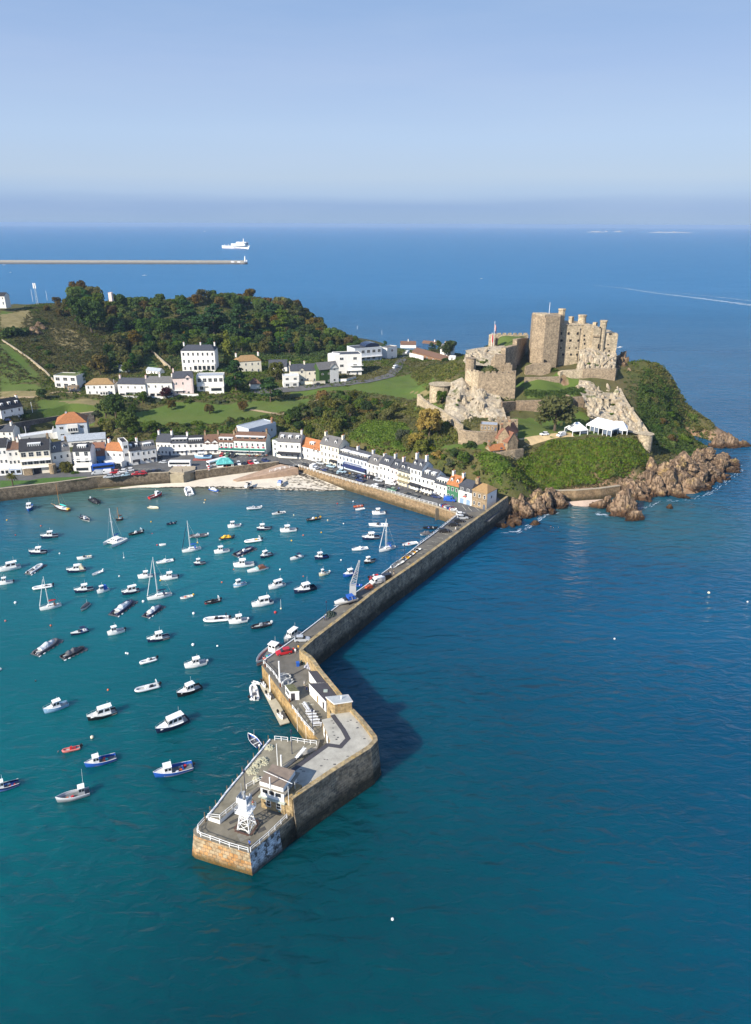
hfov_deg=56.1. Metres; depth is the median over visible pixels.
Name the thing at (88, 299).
tree
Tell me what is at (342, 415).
tree
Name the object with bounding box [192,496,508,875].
harbour pier
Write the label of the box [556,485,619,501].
sea wall
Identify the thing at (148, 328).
pine tree
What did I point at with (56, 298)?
tree
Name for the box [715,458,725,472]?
rock
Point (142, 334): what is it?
tree
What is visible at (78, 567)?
cabin boat
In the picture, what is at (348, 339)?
tree
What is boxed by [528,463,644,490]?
coarse grass
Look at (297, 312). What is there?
tree
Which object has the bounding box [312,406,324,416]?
tree
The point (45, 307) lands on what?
tree
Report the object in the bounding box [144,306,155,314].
tree
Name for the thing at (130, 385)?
detached house
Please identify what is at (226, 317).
tree
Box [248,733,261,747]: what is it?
dinghy
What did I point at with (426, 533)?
inflatable boat
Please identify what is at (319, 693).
pier shed
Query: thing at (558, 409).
tree
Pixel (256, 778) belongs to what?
net heap
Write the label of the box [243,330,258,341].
tree
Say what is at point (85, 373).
tree
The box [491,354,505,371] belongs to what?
castle wall
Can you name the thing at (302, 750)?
steel stair
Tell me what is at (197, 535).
inflatable boat
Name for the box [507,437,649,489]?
brambles
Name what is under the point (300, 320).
tree
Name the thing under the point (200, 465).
quay
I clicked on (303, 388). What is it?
road
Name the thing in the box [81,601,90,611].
covered boat
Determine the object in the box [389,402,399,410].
tree
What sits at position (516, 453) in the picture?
castle wall
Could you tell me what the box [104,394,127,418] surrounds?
tree
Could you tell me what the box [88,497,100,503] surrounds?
inflatable boat
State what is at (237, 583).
cabin boat
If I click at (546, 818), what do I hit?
sea
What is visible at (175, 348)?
tree
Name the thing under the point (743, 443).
rock
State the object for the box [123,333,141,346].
tree
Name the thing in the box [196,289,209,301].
tree
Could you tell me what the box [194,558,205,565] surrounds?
cabin boat
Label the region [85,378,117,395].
detached house
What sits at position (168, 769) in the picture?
fishing boat
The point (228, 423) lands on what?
bush
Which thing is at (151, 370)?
garden room
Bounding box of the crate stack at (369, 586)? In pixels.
[365,584,372,589]
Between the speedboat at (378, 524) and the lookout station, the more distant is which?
the speedboat at (378, 524)
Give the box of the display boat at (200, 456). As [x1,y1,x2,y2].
[193,443,213,460]
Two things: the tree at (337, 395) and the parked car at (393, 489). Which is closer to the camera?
the parked car at (393, 489)
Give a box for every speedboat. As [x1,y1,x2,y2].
[70,626,88,635]
[77,555,91,559]
[244,481,251,487]
[247,564,267,572]
[277,479,282,485]
[290,552,303,559]
[334,593,357,605]
[369,522,387,526]
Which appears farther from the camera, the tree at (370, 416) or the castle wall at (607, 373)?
the castle wall at (607, 373)
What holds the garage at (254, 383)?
on the hillside
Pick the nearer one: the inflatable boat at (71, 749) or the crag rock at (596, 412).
the inflatable boat at (71, 749)
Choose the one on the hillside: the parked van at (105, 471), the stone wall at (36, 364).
the stone wall at (36, 364)
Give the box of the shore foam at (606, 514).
[504,465,742,532]
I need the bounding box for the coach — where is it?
[92,462,114,470]
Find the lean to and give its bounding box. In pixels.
[485,440,504,451]
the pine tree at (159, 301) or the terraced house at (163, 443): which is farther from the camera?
the pine tree at (159, 301)
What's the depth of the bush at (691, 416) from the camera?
414.76 m
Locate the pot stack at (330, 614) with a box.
[324,610,335,617]
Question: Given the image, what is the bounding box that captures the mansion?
[180,341,218,371]
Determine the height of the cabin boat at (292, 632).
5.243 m
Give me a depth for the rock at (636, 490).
317.68 m
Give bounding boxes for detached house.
[0,292,10,307]
[0,394,23,419]
[52,411,89,439]
[53,372,85,387]
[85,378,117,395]
[117,374,146,394]
[145,373,173,395]
[172,368,193,395]
[196,372,224,393]
[233,352,261,371]
[282,373,298,382]
[288,361,315,380]
[314,361,338,382]
[328,351,362,374]
[347,341,381,360]
[382,345,396,358]
[440,341,454,355]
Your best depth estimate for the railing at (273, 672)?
184.72 m
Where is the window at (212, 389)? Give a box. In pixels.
[211,388,221,390]
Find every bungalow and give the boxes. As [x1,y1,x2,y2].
[400,339,415,347]
[412,348,448,360]
[422,340,436,343]
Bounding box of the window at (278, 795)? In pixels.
[275,792,281,798]
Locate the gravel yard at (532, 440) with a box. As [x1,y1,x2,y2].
[519,433,573,446]
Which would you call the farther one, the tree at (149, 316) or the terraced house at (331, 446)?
the tree at (149, 316)
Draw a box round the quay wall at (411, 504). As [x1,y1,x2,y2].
[299,465,456,521]
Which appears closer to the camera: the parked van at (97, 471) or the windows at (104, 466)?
the parked van at (97, 471)
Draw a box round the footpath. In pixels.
[250,399,318,414]
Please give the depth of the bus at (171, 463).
340.85 m
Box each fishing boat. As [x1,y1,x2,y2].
[0,777,19,791]
[55,770,89,801]
[84,753,116,766]
[148,490,161,498]
[153,760,194,776]
[256,640,282,665]
[319,569,330,575]
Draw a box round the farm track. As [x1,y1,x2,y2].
[0,391,79,397]
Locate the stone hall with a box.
[480,421,497,430]
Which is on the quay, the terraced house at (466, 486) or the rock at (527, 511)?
the terraced house at (466, 486)
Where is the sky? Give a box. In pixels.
[0,0,750,228]
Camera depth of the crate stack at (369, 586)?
228.43 m
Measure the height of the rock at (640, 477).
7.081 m
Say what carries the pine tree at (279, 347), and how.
on the hillside
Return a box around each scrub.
[0,307,118,381]
[104,303,340,372]
[285,359,462,446]
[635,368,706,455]
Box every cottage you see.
[0,421,19,440]
[268,359,287,371]
[495,423,517,450]
[498,420,518,443]
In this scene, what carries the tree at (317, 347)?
on the hillside
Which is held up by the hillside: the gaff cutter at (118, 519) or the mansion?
the mansion
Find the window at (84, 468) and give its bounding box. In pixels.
[76,467,88,470]
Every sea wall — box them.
[0,472,169,500]
[195,461,278,479]
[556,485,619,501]
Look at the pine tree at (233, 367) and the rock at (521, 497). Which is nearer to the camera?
the rock at (521, 497)
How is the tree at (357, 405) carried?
on the hillside
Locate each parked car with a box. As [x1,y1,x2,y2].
[103,474,113,478]
[275,646,292,655]
[294,634,309,642]
[326,463,335,467]
[355,477,364,482]
[373,477,382,481]
[386,487,396,491]
[403,491,413,495]
[431,493,440,498]
[438,527,449,532]
[447,521,459,526]
[453,518,464,522]
[457,514,468,519]
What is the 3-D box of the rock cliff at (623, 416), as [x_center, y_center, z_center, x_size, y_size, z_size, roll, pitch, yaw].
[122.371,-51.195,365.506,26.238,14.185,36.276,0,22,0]
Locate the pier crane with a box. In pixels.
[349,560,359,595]
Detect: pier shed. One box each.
[308,671,326,682]
[309,683,335,711]
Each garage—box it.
[249,378,260,388]
[282,381,298,386]
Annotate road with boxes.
[249,352,409,393]
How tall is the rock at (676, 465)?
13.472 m
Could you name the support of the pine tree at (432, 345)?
on the hillside
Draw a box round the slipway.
[233,464,298,481]
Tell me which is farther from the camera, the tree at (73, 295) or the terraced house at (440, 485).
the tree at (73, 295)
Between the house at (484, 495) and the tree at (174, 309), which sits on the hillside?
the tree at (174, 309)
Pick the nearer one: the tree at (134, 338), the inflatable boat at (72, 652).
the inflatable boat at (72, 652)
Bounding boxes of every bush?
[0,326,29,337]
[19,413,30,418]
[33,318,47,324]
[43,350,52,354]
[43,363,54,368]
[80,365,89,370]
[91,410,101,415]
[120,432,130,437]
[127,406,136,410]
[127,436,139,441]
[165,422,178,425]
[183,398,193,402]
[190,420,203,426]
[197,428,207,433]
[208,424,218,429]
[224,417,234,422]
[226,421,234,426]
[276,418,285,424]
[334,431,343,436]
[392,440,402,445]
[431,450,443,458]
[445,458,456,465]
[457,463,465,468]
[462,440,476,448]
[639,385,650,391]
[641,394,649,401]
[643,379,651,383]
[650,397,658,402]
[651,424,661,430]
[653,389,665,395]
[658,418,668,423]
[665,410,675,417]
[667,434,677,441]
[670,406,678,412]
[678,433,691,441]
[687,413,697,420]
[693,424,703,430]
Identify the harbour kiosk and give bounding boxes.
[285,684,298,699]
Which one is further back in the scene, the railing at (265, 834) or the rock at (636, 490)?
the rock at (636, 490)
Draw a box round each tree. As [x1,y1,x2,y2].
[5,473,17,485]
[35,389,46,398]
[43,305,50,310]
[52,297,60,302]
[55,308,62,314]
[58,461,73,472]
[61,298,69,308]
[63,296,80,312]
[65,286,83,297]
[67,292,81,297]
[68,280,86,289]
[70,298,106,332]
[75,370,87,379]
[81,289,86,296]
[81,296,97,302]
[84,286,102,297]
[86,355,109,374]
[91,292,104,304]
[93,399,111,417]
[97,417,109,430]
[99,418,115,432]
[102,301,112,309]
[102,344,116,354]
[104,301,116,312]
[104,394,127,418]
[105,305,117,315]
[105,317,125,331]
[106,333,129,347]
[106,362,114,370]
[107,355,115,361]
[108,294,126,306]
[108,351,115,360]
[111,321,127,334]
[112,346,124,350]
[114,411,139,431]
[115,349,129,362]
[116,326,124,332]
[117,307,132,316]
[117,332,129,337]
[121,316,132,326]
[121,354,132,363]
[121,362,132,372]
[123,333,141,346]
[124,320,136,329]
[125,297,140,307]
[125,330,137,334]
[127,353,137,367]
[127,426,138,434]
[130,351,142,356]
[131,305,143,309]
[131,308,142,312]
[131,311,140,324]
[131,342,144,350]
[131,345,142,351]
[131,354,142,363]
[133,312,144,318]
[133,318,149,328]
[134,391,147,402]
[136,296,148,305]
[139,300,148,310]
[140,332,149,342]
[142,312,154,319]
[142,325,153,337]
[142,336,150,341]
[142,340,157,352]
[142,420,158,433]
[143,319,157,331]
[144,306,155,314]
[145,334,157,342]
[147,293,173,318]
[150,307,162,319]
[152,328,160,340]
[155,317,183,334]
[156,342,167,354]
[159,331,173,341]
[159,340,171,344]
[160,387,172,398]
[164,300,171,310]
[166,344,180,355]
[167,400,175,408]
[169,304,179,313]
[172,334,182,342]
[172,340,182,354]
[174,299,201,324]
[175,295,186,304]
[177,326,188,333]
[179,322,192,329]
[180,330,191,346]
[187,294,201,305]
[188,338,201,344]
[189,329,201,335]
[191,316,203,330]
[191,336,206,342]
[194,303,229,333]
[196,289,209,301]
[199,333,209,342]
[200,327,210,333]
[202,321,216,333]
[204,338,212,344]
[204,404,214,413]
[207,290,216,298]
[208,333,220,342]
[210,293,215,301]
[214,296,225,307]
[214,314,228,322]
[215,322,228,333]
[216,333,223,342]
[221,330,234,364]
[222,359,247,390]
[223,292,236,303]
[223,303,253,335]
[228,295,241,307]
[228,320,238,327]
[228,332,238,339]
[231,335,244,347]
[236,341,246,351]
[237,401,247,411]
[241,288,255,296]
[241,314,256,330]
[241,337,251,345]
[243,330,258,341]
[244,296,251,303]
[245,343,258,351]
[254,299,269,311]
[254,312,267,323]
[254,334,265,343]
[255,318,266,328]
[258,340,270,352]
[259,376,284,401]
[260,311,272,326]
[261,336,273,342]
[262,331,271,337]
[263,303,276,314]
[265,303,283,315]
[267,362,284,379]
[268,342,277,352]
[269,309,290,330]
[270,326,279,338]
[272,296,288,305]
[273,300,286,309]
[274,331,285,337]
[274,337,284,351]
[281,330,293,342]
[282,315,293,324]
[283,413,292,423]
[284,342,293,352]
[287,304,296,309]
[290,407,302,419]
[292,309,302,315]
[292,337,304,344]
[293,343,303,353]
[293,421,303,430]
[294,305,305,316]
[295,317,305,323]
[296,324,316,336]
[297,337,305,346]
[298,403,305,407]
[304,319,315,326]
[304,336,312,344]
[304,425,312,433]
[305,312,313,318]
[305,341,314,351]
[308,401,322,407]
[309,317,320,322]
[312,341,320,349]
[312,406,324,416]
[313,322,326,329]
[316,390,328,399]
[319,395,329,401]
[320,333,332,343]
[322,410,333,421]
[323,328,337,335]
[323,336,333,345]
[326,344,335,351]
[326,398,339,409]
[330,418,342,430]
[331,393,342,399]
[332,336,340,344]
[333,332,346,342]
[333,411,347,421]
[335,398,346,403]
[336,346,345,351]
[338,405,346,413]
[339,394,350,402]
[341,419,347,427]
[344,337,354,344]
[344,405,355,416]
[348,416,356,422]
[350,390,361,398]
[352,340,360,344]
[352,398,363,409]
[360,400,372,409]
[366,412,375,419]
[371,398,378,403]
[381,408,394,419]
[383,401,394,407]
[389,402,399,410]
[395,428,409,441]
[401,434,417,454]
[407,432,426,445]
[413,438,428,456]
[415,408,442,436]
[428,342,436,350]
[434,340,441,351]
[436,390,447,401]
[440,340,456,355]
[449,447,458,458]
[457,451,469,463]
[534,394,577,431]
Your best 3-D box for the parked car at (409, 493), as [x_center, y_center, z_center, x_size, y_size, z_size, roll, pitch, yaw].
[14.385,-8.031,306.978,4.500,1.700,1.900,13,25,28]
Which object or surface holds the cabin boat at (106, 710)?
on the sea
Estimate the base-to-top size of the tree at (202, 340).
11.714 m
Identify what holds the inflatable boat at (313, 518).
on the sea
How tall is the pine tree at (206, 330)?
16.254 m
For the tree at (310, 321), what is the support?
on the hillside
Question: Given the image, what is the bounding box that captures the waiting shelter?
[216,457,233,467]
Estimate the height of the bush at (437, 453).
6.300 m
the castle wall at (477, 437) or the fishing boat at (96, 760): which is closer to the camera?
the fishing boat at (96, 760)
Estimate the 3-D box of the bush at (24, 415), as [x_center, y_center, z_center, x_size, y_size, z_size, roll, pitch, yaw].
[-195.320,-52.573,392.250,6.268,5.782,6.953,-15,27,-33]
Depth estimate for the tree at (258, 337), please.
545.20 m
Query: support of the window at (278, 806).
in the lookout station
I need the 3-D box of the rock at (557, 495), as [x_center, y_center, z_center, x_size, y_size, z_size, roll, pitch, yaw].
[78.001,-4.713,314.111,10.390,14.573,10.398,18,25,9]
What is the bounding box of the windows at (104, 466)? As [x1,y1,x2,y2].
[93,465,113,468]
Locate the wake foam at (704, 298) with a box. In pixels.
[616,287,750,305]
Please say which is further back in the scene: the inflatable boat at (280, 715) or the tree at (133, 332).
the tree at (133, 332)
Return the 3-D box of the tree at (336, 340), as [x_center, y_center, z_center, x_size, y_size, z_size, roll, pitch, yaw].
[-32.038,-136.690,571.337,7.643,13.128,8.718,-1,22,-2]
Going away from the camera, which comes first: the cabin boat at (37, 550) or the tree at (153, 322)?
the cabin boat at (37, 550)
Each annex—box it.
[18,430,52,438]
[237,417,276,437]
[272,438,277,456]
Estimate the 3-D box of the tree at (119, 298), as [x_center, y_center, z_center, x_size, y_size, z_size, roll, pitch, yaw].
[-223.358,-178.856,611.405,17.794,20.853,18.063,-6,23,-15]
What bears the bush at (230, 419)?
on the hillside
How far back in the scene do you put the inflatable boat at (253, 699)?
183.30 m
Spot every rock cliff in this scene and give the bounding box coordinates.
[442,377,506,421]
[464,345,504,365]
[578,347,616,368]
[578,380,620,397]
[580,392,637,433]
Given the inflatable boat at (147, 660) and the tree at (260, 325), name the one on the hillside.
the tree at (260, 325)
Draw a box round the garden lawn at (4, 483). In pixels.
[0,477,84,487]
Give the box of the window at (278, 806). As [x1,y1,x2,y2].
[276,803,280,809]
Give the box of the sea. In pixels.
[0,226,750,1023]
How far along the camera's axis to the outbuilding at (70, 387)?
431.76 m
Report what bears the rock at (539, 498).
on the hillside
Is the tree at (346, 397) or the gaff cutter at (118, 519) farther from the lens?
the tree at (346, 397)
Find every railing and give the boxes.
[197,819,248,851]
[208,803,236,818]
[250,814,286,851]
[263,660,281,684]
[292,705,313,731]
[292,737,316,744]
[301,465,436,504]
[418,514,455,544]
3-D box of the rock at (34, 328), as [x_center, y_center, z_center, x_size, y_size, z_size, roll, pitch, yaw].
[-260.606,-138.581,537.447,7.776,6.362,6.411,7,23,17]
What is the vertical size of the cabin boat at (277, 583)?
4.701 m
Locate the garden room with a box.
[146,367,164,373]
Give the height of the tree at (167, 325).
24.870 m
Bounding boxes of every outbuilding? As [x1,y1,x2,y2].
[67,385,79,389]
[449,355,455,359]
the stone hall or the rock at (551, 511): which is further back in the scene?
the stone hall
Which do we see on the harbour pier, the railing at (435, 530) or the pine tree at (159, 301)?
the railing at (435, 530)
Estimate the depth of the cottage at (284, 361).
473.45 m
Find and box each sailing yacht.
[39,577,61,610]
[147,557,171,599]
[182,522,200,552]
[379,519,395,551]
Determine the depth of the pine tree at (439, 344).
557.75 m
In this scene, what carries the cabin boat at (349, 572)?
on the sea
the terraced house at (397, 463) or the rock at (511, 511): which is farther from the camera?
the terraced house at (397, 463)
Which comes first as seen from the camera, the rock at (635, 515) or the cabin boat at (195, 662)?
the cabin boat at (195, 662)
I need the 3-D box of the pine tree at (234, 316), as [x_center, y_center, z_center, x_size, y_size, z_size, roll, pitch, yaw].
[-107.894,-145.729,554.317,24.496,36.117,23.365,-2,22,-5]
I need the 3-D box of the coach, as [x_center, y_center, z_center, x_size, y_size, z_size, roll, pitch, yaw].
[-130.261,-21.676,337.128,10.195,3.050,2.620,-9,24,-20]
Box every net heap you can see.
[246,766,258,775]
[252,761,262,768]
[252,776,259,782]
[256,756,268,765]
[265,744,274,750]
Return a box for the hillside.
[0,297,727,522]
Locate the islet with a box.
[649,231,689,232]
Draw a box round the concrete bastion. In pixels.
[168,466,195,482]
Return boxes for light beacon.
[234,788,259,835]
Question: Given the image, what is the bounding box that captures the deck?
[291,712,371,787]
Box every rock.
[29,326,39,330]
[35,321,42,326]
[456,392,461,400]
[479,400,485,411]
[495,523,508,527]
[496,400,501,408]
[506,517,521,525]
[507,504,518,515]
[510,497,525,511]
[518,493,523,500]
[519,504,536,518]
[529,495,542,504]
[530,487,542,502]
[530,520,540,525]
[531,500,547,515]
[541,490,553,511]
[542,488,554,498]
[548,508,556,514]
[549,486,563,501]
[553,497,568,508]
[576,360,581,368]
[584,353,589,363]
[588,499,608,508]
[589,408,599,420]
[591,399,597,408]
[594,357,599,364]
[603,495,611,503]
[606,502,612,512]
[608,488,637,516]
[613,388,619,394]
[616,355,622,363]
[617,476,627,491]
[620,351,626,361]
[621,478,647,500]
[624,510,644,520]
[634,479,650,494]
[635,420,642,434]
[636,473,644,480]
[642,469,656,485]
[642,492,651,501]
[646,456,659,474]
[649,475,666,496]
[658,462,674,472]
[659,469,677,484]
[665,478,677,495]
[669,457,686,470]
[669,459,682,474]
[670,488,690,498]
[675,451,698,470]
[675,471,692,484]
[676,481,682,492]
[681,477,706,491]
[686,459,699,476]
[691,448,704,463]
[691,457,722,479]
[695,467,707,482]
[701,447,715,459]
[705,453,728,467]
[705,483,711,490]
[708,437,724,448]
[708,475,715,482]
[714,432,740,448]
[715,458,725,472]
[721,473,727,480]
[725,466,740,472]
[729,458,739,466]
[739,440,750,446]
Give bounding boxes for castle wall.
[417,394,462,432]
[458,429,496,444]
[465,369,479,388]
[478,370,515,399]
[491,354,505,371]
[496,448,523,459]
[497,333,528,337]
[501,345,517,370]
[501,401,515,412]
[504,363,511,371]
[512,338,528,364]
[515,400,553,411]
[524,362,550,375]
[524,376,560,382]
[558,369,582,378]
[571,396,584,407]
[582,368,617,380]
[597,398,622,404]
[601,355,616,367]
[618,388,648,431]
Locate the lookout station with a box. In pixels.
[257,764,301,815]
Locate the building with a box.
[61,432,106,446]
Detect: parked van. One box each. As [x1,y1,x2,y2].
[91,469,101,474]
[102,468,110,474]
[309,463,317,468]
[370,575,384,584]
[380,572,391,579]
[385,479,396,485]
[444,495,455,501]
[556,431,565,436]
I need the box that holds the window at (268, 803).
[266,800,270,806]
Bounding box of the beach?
[97,470,343,490]
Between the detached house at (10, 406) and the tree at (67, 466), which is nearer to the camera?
the tree at (67, 466)
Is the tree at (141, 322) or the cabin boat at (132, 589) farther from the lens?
the tree at (141, 322)
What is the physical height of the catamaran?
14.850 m
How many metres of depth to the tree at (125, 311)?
589.60 m
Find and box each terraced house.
[0,438,9,475]
[6,437,22,474]
[18,433,57,475]
[50,436,71,470]
[72,443,96,471]
[91,442,105,463]
[104,437,124,467]
[118,437,130,465]
[128,437,141,464]
[138,440,156,463]
[155,429,173,454]
[171,432,188,454]
[187,435,204,454]
[203,430,219,453]
[218,430,234,453]
[301,437,320,460]
[319,430,349,466]
[367,452,386,476]
[379,452,396,479]
[390,456,405,482]
[396,461,411,487]
[408,452,433,490]
[421,467,446,493]
[434,475,449,497]
[447,469,466,501]
[458,477,481,505]
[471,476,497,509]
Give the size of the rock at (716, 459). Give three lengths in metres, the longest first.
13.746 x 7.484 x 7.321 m
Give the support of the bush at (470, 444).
on the hillside
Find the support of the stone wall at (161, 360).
on the hillside
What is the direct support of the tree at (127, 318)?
on the hillside
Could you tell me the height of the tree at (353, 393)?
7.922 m
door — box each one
[33,468,41,473]
[323,726,327,742]
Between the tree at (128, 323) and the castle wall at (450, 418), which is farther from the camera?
the tree at (128, 323)
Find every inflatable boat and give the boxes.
[24,563,46,574]
[30,638,63,656]
[32,582,53,589]
[59,646,87,660]
[62,743,82,752]
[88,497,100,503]
[108,599,137,616]
[128,528,143,535]
[134,679,161,691]
[139,655,158,664]
[142,604,165,618]
[184,486,193,495]
[189,533,208,537]
[203,614,230,621]
[204,596,221,603]
[208,487,218,491]
[219,534,234,539]
[232,546,256,557]
[244,536,262,542]
[247,505,261,509]
[248,695,258,700]
[249,684,259,700]
[251,620,272,628]
[265,690,270,699]
[276,709,283,719]
[306,514,320,520]
[420,531,432,534]
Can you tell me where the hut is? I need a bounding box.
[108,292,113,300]
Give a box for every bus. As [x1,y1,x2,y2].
[168,460,191,466]
[206,456,224,466]
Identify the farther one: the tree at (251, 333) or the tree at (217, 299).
the tree at (217, 299)
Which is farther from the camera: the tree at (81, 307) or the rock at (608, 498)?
the tree at (81, 307)
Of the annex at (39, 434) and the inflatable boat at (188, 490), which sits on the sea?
the inflatable boat at (188, 490)
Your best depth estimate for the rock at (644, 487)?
322.30 m
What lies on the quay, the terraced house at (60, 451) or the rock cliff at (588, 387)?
the terraced house at (60, 451)
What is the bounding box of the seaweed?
[137,472,340,491]
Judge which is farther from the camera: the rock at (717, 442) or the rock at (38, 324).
the rock at (38, 324)
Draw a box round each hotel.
[233,427,270,454]
[277,429,305,458]
[338,445,377,473]
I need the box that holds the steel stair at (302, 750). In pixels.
[295,746,305,758]
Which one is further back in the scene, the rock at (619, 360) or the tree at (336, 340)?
the tree at (336, 340)
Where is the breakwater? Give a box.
[0,260,247,263]
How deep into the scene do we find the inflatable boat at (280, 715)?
175.89 m
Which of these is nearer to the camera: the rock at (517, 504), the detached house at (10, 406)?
the rock at (517, 504)
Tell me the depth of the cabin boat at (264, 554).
261.35 m
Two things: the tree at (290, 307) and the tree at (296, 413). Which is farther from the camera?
the tree at (290, 307)
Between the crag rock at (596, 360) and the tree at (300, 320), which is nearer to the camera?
the crag rock at (596, 360)
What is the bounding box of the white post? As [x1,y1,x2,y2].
[278,661,280,680]
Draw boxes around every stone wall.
[2,339,65,388]
[121,395,172,398]
[152,350,170,369]
[179,393,197,396]
[299,380,324,384]
[339,376,355,381]
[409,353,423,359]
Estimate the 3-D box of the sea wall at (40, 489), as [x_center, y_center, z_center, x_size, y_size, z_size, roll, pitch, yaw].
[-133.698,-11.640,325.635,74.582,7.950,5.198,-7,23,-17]
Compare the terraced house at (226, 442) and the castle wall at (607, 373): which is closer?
the terraced house at (226, 442)
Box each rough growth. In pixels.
[0,298,683,482]
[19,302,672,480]
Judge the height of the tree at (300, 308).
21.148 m
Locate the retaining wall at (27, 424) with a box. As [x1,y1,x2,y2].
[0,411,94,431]
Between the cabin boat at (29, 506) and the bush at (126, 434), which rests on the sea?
the cabin boat at (29, 506)
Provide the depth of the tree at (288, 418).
386.51 m
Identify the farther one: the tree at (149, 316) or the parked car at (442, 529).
the tree at (149, 316)
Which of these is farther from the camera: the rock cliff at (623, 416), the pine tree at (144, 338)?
the pine tree at (144, 338)
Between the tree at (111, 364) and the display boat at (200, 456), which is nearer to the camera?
the display boat at (200, 456)
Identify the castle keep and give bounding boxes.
[528,308,617,367]
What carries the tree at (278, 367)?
on the hillside
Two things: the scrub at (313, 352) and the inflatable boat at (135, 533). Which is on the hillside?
the scrub at (313, 352)
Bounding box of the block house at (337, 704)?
[326,694,352,717]
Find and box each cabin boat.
[0,560,20,571]
[0,574,14,584]
[26,502,32,510]
[28,546,46,554]
[40,530,57,538]
[43,697,68,713]
[66,563,85,572]
[74,582,93,592]
[87,703,116,720]
[97,582,109,593]
[107,625,125,634]
[121,584,139,594]
[138,570,152,578]
[147,630,169,642]
[155,710,189,733]
[160,571,178,579]
[177,676,202,696]
[184,655,207,667]
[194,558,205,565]
[214,545,229,553]
[228,521,240,527]
[228,613,248,623]
[233,558,253,567]
[233,578,246,587]
[251,595,273,606]
[257,523,271,530]
[260,550,273,558]
[268,578,285,589]
[280,524,297,531]
[284,626,300,642]
[294,581,316,593]
[314,551,328,559]
[343,568,356,576]
[362,531,379,539]
[364,556,375,563]
[372,508,385,514]
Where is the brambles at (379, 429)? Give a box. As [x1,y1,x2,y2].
[349,419,511,485]
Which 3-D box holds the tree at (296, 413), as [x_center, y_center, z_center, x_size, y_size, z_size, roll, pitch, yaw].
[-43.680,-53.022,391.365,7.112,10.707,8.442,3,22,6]
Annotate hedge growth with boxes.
[99,356,327,434]
[523,386,585,397]
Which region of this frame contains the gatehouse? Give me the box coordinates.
[496,416,517,428]
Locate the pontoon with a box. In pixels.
[260,684,289,725]
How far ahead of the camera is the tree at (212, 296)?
638.55 m
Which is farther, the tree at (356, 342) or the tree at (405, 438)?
the tree at (356, 342)
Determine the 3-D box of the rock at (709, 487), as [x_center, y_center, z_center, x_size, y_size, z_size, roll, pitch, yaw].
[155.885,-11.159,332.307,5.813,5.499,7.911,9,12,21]
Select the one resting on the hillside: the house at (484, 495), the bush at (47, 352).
the bush at (47, 352)
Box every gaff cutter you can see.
[51,486,70,511]
[115,508,122,520]
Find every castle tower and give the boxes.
[429,381,450,402]
[465,357,475,373]
[637,431,653,452]
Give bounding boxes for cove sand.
[568,499,601,505]
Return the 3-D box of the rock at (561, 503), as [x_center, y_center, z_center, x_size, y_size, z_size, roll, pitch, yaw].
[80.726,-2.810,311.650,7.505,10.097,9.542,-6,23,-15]
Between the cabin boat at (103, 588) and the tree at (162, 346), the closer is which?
the cabin boat at (103, 588)
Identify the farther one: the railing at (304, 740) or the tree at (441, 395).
the tree at (441, 395)
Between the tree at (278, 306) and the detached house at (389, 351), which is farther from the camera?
the tree at (278, 306)
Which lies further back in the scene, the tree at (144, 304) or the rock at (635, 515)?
the tree at (144, 304)
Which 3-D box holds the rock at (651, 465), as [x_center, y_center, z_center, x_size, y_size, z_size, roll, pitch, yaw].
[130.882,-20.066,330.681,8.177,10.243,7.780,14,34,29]
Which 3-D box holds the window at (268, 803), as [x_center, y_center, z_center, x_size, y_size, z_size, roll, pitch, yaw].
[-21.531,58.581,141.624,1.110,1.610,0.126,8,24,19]
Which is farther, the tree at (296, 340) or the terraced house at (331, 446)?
the tree at (296, 340)
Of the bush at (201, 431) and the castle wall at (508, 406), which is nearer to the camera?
the castle wall at (508, 406)
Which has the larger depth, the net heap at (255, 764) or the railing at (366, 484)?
the railing at (366, 484)
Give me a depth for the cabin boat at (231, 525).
287.00 m
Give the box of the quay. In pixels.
[0,448,500,521]
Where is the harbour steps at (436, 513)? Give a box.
[435,508,438,519]
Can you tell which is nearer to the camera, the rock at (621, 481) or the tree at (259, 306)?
the rock at (621, 481)
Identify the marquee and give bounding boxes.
[564,422,587,436]
[586,418,620,435]
[613,421,627,433]
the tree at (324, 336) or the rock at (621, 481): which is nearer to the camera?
the rock at (621, 481)
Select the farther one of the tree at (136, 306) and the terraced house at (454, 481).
the tree at (136, 306)
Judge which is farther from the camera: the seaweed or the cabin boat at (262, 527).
the seaweed
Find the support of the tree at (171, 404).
on the hillside
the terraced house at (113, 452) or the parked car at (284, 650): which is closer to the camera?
the parked car at (284, 650)
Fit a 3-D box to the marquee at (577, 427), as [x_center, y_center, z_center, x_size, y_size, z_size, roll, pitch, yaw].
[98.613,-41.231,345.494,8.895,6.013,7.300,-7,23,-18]
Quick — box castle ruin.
[488,333,497,346]
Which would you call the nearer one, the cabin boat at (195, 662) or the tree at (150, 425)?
the cabin boat at (195, 662)
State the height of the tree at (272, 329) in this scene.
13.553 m
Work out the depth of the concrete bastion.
334.82 m
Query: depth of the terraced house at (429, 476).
307.99 m
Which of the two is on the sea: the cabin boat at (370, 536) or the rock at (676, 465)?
the cabin boat at (370, 536)
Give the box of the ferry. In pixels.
[222,239,249,248]
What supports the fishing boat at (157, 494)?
on the sea
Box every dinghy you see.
[79,514,89,520]
[92,569,103,575]
[156,555,174,563]
[180,593,193,598]
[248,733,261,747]
[272,511,285,514]
[283,680,292,685]
[352,546,368,550]
[402,541,418,545]
[423,526,437,528]

